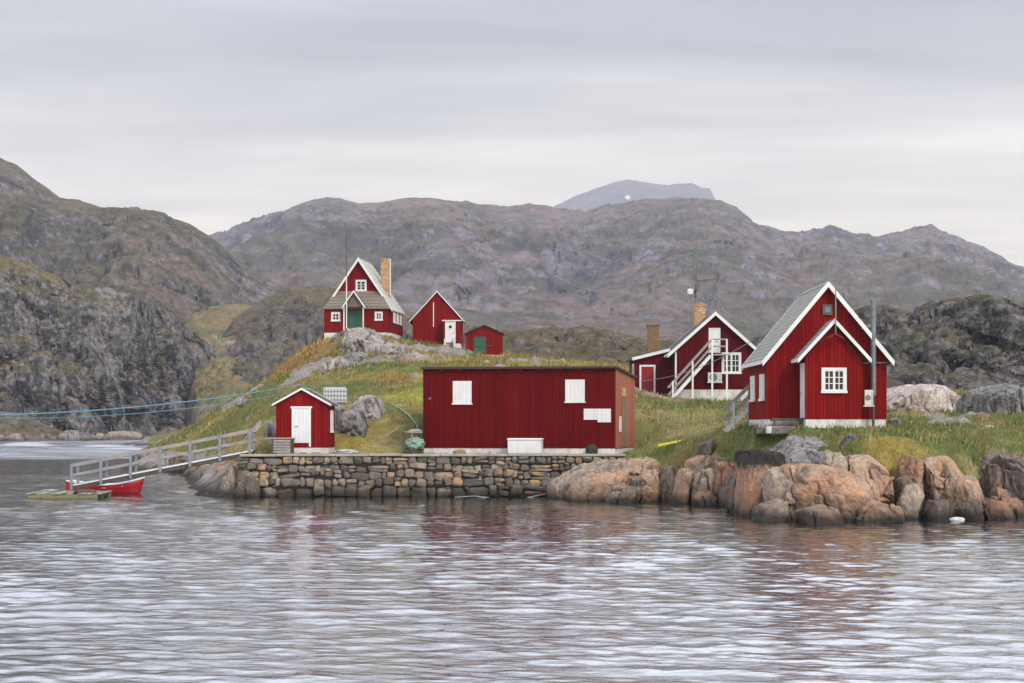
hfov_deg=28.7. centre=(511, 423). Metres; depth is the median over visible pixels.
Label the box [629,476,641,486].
rock
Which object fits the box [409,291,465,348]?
cottage
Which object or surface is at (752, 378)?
window
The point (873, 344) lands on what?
flue pipe
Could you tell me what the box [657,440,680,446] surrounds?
yellow pole
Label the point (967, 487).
rock
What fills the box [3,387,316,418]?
mooring rope
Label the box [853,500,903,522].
rock
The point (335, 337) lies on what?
rock
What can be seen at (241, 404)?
rock
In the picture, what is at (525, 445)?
storage box
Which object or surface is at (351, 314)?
door
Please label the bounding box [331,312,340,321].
window
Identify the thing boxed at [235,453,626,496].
stone wall
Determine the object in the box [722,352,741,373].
window
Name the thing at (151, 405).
mooring rope
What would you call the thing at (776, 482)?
rock
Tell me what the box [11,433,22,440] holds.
rock
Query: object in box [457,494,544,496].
mooring line
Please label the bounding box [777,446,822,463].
rock
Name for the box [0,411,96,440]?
shore bank
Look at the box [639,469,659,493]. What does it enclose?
rock
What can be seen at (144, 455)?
rock
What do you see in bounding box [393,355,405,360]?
rock
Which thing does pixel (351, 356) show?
rock
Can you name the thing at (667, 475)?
rock
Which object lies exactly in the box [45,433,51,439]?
rock
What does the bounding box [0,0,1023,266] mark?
sky
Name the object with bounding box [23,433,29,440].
rock
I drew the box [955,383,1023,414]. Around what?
rock
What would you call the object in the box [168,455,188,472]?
rock
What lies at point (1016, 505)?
rock
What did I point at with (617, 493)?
rock
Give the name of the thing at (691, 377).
outside stair
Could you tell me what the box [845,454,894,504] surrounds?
rock
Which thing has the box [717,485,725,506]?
rock
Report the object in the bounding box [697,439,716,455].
rock
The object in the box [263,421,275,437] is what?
rock
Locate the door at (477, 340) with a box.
[474,337,485,352]
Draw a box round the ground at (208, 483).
[122,335,1023,514]
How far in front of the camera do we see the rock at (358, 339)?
164.97 m
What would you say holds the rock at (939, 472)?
on the ground at (208, 483)
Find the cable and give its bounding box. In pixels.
[641,330,767,380]
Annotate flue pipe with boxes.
[870,299,876,425]
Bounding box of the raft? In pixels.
[26,489,111,498]
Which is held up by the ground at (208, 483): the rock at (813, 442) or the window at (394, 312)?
the rock at (813, 442)
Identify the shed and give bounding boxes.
[272,388,338,453]
[420,366,636,453]
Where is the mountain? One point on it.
(182, 272)
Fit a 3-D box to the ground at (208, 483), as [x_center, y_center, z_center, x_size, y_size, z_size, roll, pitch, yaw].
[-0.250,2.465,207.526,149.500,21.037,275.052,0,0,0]
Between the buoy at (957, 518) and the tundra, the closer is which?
the buoy at (957, 518)
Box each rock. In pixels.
[6,434,12,440]
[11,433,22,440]
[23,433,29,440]
[37,434,45,438]
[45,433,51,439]
[59,430,84,440]
[85,435,92,440]
[94,433,104,439]
[107,431,142,438]
[141,452,152,457]
[153,427,177,435]
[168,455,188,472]
[185,465,200,476]
[200,454,217,473]
[215,464,226,474]
[220,460,239,491]
[235,396,245,407]
[235,475,260,497]
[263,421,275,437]
[318,357,347,374]
[329,331,344,342]
[335,408,368,436]
[339,327,383,352]
[343,352,366,361]
[350,394,385,419]
[372,340,406,355]
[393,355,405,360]
[404,351,426,357]
[545,458,626,498]
[566,470,630,501]
[605,484,642,502]
[621,457,660,477]
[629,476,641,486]
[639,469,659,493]
[639,485,658,502]
[659,466,675,501]
[671,468,693,503]
[684,455,724,479]
[689,468,714,503]
[692,491,717,505]
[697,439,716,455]
[713,460,734,497]
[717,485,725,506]
[725,472,735,513]
[732,449,785,517]
[751,498,789,520]
[761,466,794,501]
[763,463,880,521]
[767,435,826,451]
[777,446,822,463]
[794,504,843,523]
[819,450,849,470]
[839,433,867,448]
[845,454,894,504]
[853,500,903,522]
[887,384,959,412]
[888,418,901,425]
[892,477,924,518]
[896,483,923,519]
[897,454,923,482]
[922,455,963,500]
[924,499,954,519]
[943,475,983,503]
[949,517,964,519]
[952,499,983,519]
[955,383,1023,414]
[973,412,989,417]
[979,450,1023,503]
[982,500,1014,518]
[984,487,1023,517]
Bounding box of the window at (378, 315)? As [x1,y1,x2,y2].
[374,312,382,320]
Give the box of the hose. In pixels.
[388,402,422,438]
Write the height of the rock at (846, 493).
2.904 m
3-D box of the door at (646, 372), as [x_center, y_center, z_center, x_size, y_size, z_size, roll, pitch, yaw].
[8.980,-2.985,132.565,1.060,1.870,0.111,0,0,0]
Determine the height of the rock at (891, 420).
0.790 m
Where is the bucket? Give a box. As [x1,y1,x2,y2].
[766,424,771,432]
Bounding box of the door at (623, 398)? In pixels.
[622,397,625,446]
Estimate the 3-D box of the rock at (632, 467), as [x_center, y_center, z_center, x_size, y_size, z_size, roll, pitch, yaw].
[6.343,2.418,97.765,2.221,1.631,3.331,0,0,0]
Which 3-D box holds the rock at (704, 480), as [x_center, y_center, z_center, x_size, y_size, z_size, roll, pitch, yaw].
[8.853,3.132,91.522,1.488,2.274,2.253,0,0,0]
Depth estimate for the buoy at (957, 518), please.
75.84 m
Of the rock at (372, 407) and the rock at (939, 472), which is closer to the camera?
the rock at (939, 472)
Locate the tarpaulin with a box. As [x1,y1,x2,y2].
[332,449,358,453]
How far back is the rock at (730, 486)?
82.28 m
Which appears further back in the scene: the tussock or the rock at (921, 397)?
the rock at (921, 397)
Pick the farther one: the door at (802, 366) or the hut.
the hut
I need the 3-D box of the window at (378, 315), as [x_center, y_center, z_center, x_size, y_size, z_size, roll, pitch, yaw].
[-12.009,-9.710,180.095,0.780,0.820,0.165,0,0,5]
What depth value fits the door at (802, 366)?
86.93 m
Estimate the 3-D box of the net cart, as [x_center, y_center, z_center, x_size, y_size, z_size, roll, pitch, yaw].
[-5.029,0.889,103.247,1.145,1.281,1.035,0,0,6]
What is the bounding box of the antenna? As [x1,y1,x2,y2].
[694,275,716,315]
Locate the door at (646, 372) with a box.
[639,365,654,392]
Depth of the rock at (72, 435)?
415.37 m
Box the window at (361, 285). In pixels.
[355,280,366,290]
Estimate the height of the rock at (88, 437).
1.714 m
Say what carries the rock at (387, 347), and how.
on the ground at (208, 483)
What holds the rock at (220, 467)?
on the ground at (208, 483)
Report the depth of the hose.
109.92 m
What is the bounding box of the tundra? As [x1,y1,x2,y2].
[411,325,675,366]
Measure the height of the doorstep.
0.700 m
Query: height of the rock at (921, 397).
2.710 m
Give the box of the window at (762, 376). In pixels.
[758,374,764,400]
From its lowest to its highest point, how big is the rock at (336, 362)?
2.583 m
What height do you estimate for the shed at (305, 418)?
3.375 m
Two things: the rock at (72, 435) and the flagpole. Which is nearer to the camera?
the flagpole
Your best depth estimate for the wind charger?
136.08 m
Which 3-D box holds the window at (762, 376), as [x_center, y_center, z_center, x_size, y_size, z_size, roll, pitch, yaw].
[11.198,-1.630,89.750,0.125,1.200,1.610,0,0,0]
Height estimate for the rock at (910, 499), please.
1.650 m
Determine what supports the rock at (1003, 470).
on the ground at (208, 483)
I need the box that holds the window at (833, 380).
[821,368,847,392]
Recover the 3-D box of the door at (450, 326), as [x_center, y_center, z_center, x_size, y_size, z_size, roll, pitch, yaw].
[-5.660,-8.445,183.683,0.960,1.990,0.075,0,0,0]
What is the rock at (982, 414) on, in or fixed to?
on the ground at (208, 483)
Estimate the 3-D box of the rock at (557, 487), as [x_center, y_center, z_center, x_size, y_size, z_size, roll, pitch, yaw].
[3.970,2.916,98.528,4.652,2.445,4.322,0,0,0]
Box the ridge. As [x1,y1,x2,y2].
[209,197,1023,340]
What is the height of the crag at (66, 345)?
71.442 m
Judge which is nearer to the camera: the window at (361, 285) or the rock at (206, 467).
the rock at (206, 467)
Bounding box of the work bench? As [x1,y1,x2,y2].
[264,438,294,453]
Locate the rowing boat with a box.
[66,477,144,493]
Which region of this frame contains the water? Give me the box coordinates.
[0,437,1023,682]
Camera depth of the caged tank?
110.59 m
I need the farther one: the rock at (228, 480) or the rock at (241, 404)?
the rock at (241, 404)
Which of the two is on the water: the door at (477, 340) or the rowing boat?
the rowing boat
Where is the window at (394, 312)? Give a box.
[393,311,395,323]
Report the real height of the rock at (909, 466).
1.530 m
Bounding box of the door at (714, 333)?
[709,328,719,352]
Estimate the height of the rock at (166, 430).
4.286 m
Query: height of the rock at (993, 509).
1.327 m
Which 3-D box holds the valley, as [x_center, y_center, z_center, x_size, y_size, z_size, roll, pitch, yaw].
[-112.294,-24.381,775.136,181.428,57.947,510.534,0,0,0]
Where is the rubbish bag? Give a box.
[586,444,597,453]
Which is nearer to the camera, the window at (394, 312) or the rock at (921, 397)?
the rock at (921, 397)
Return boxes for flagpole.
[346,232,346,327]
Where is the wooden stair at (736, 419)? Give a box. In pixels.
[723,384,748,432]
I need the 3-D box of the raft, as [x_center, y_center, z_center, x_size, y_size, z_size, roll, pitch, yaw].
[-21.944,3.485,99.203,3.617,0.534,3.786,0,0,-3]
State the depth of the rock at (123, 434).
471.82 m
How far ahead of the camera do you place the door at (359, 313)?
180.24 m
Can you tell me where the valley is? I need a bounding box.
[183,304,253,425]
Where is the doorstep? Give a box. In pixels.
[753,418,801,433]
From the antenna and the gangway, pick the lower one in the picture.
the gangway
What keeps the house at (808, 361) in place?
on the ground at (208, 483)
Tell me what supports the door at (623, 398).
in the storage shed at (558, 409)
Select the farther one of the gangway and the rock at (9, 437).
the rock at (9, 437)
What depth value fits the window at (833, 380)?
86.19 m
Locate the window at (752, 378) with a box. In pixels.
[749,376,754,401]
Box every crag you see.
[0,255,216,436]
[750,294,1023,390]
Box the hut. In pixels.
[464,325,503,355]
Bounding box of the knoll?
[218,285,469,384]
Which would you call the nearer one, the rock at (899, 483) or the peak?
the rock at (899, 483)
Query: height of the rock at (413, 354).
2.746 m
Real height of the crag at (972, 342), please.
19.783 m
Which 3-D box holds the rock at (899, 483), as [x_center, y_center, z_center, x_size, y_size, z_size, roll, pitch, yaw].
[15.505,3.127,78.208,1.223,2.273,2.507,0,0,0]
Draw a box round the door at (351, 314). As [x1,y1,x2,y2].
[348,310,355,328]
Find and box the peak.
[554,179,715,211]
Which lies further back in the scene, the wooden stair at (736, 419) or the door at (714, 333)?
the door at (714, 333)
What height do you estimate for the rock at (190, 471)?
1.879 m
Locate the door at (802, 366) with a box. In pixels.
[800,363,804,417]
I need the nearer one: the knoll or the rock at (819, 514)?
the rock at (819, 514)
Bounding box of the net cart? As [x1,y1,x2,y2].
[402,429,424,453]
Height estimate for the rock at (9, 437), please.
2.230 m
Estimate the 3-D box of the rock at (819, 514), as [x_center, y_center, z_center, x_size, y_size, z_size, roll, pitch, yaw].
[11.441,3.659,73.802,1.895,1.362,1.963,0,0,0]
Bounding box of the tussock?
[453,449,465,453]
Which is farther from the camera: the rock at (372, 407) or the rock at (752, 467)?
the rock at (372, 407)
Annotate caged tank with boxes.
[322,386,347,408]
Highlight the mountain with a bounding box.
[0,158,284,408]
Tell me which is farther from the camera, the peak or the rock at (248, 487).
the peak
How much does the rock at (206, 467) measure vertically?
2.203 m
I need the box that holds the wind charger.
[647,284,696,342]
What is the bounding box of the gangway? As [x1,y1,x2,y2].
[70,429,256,489]
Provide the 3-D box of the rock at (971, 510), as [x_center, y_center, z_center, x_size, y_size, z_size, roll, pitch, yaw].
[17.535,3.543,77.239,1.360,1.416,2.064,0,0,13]
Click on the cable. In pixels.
(706, 364)
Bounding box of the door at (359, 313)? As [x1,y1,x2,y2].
[355,310,362,327]
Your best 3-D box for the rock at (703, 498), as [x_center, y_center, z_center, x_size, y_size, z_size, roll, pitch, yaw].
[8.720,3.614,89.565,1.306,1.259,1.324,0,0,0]
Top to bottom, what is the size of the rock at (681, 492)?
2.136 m
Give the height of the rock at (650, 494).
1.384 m
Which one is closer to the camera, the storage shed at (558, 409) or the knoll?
the storage shed at (558, 409)
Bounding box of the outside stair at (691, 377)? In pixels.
[667,339,727,400]
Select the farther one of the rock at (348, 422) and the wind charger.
the wind charger
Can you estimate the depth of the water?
43.81 m
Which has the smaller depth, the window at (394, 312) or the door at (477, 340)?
the door at (477, 340)
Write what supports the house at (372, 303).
on the ground at (208, 483)
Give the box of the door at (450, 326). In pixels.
[445,321,455,342]
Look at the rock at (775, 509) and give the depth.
75.05 m
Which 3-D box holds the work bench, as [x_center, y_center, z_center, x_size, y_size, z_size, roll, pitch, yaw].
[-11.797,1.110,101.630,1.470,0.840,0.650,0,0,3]
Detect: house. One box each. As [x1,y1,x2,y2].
[323,258,404,339]
[626,304,755,400]
[741,255,894,427]
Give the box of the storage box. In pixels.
[507,438,543,452]
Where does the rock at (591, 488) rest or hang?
in the water
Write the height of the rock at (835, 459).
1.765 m
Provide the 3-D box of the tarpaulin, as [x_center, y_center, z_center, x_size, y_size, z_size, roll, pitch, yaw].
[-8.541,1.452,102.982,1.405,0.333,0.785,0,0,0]
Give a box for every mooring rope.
[0,384,304,414]
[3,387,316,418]
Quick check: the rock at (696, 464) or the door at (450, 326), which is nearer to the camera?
the rock at (696, 464)
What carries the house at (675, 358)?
on the ground at (208, 483)
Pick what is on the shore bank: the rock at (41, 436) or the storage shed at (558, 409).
the rock at (41, 436)
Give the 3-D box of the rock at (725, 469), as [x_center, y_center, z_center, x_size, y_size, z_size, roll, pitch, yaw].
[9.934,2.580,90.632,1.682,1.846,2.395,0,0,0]
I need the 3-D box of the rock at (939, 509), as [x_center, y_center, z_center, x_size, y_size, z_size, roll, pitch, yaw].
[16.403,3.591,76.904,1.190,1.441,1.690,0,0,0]
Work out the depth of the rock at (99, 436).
431.68 m
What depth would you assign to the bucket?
86.10 m
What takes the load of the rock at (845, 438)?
on the ground at (208, 483)

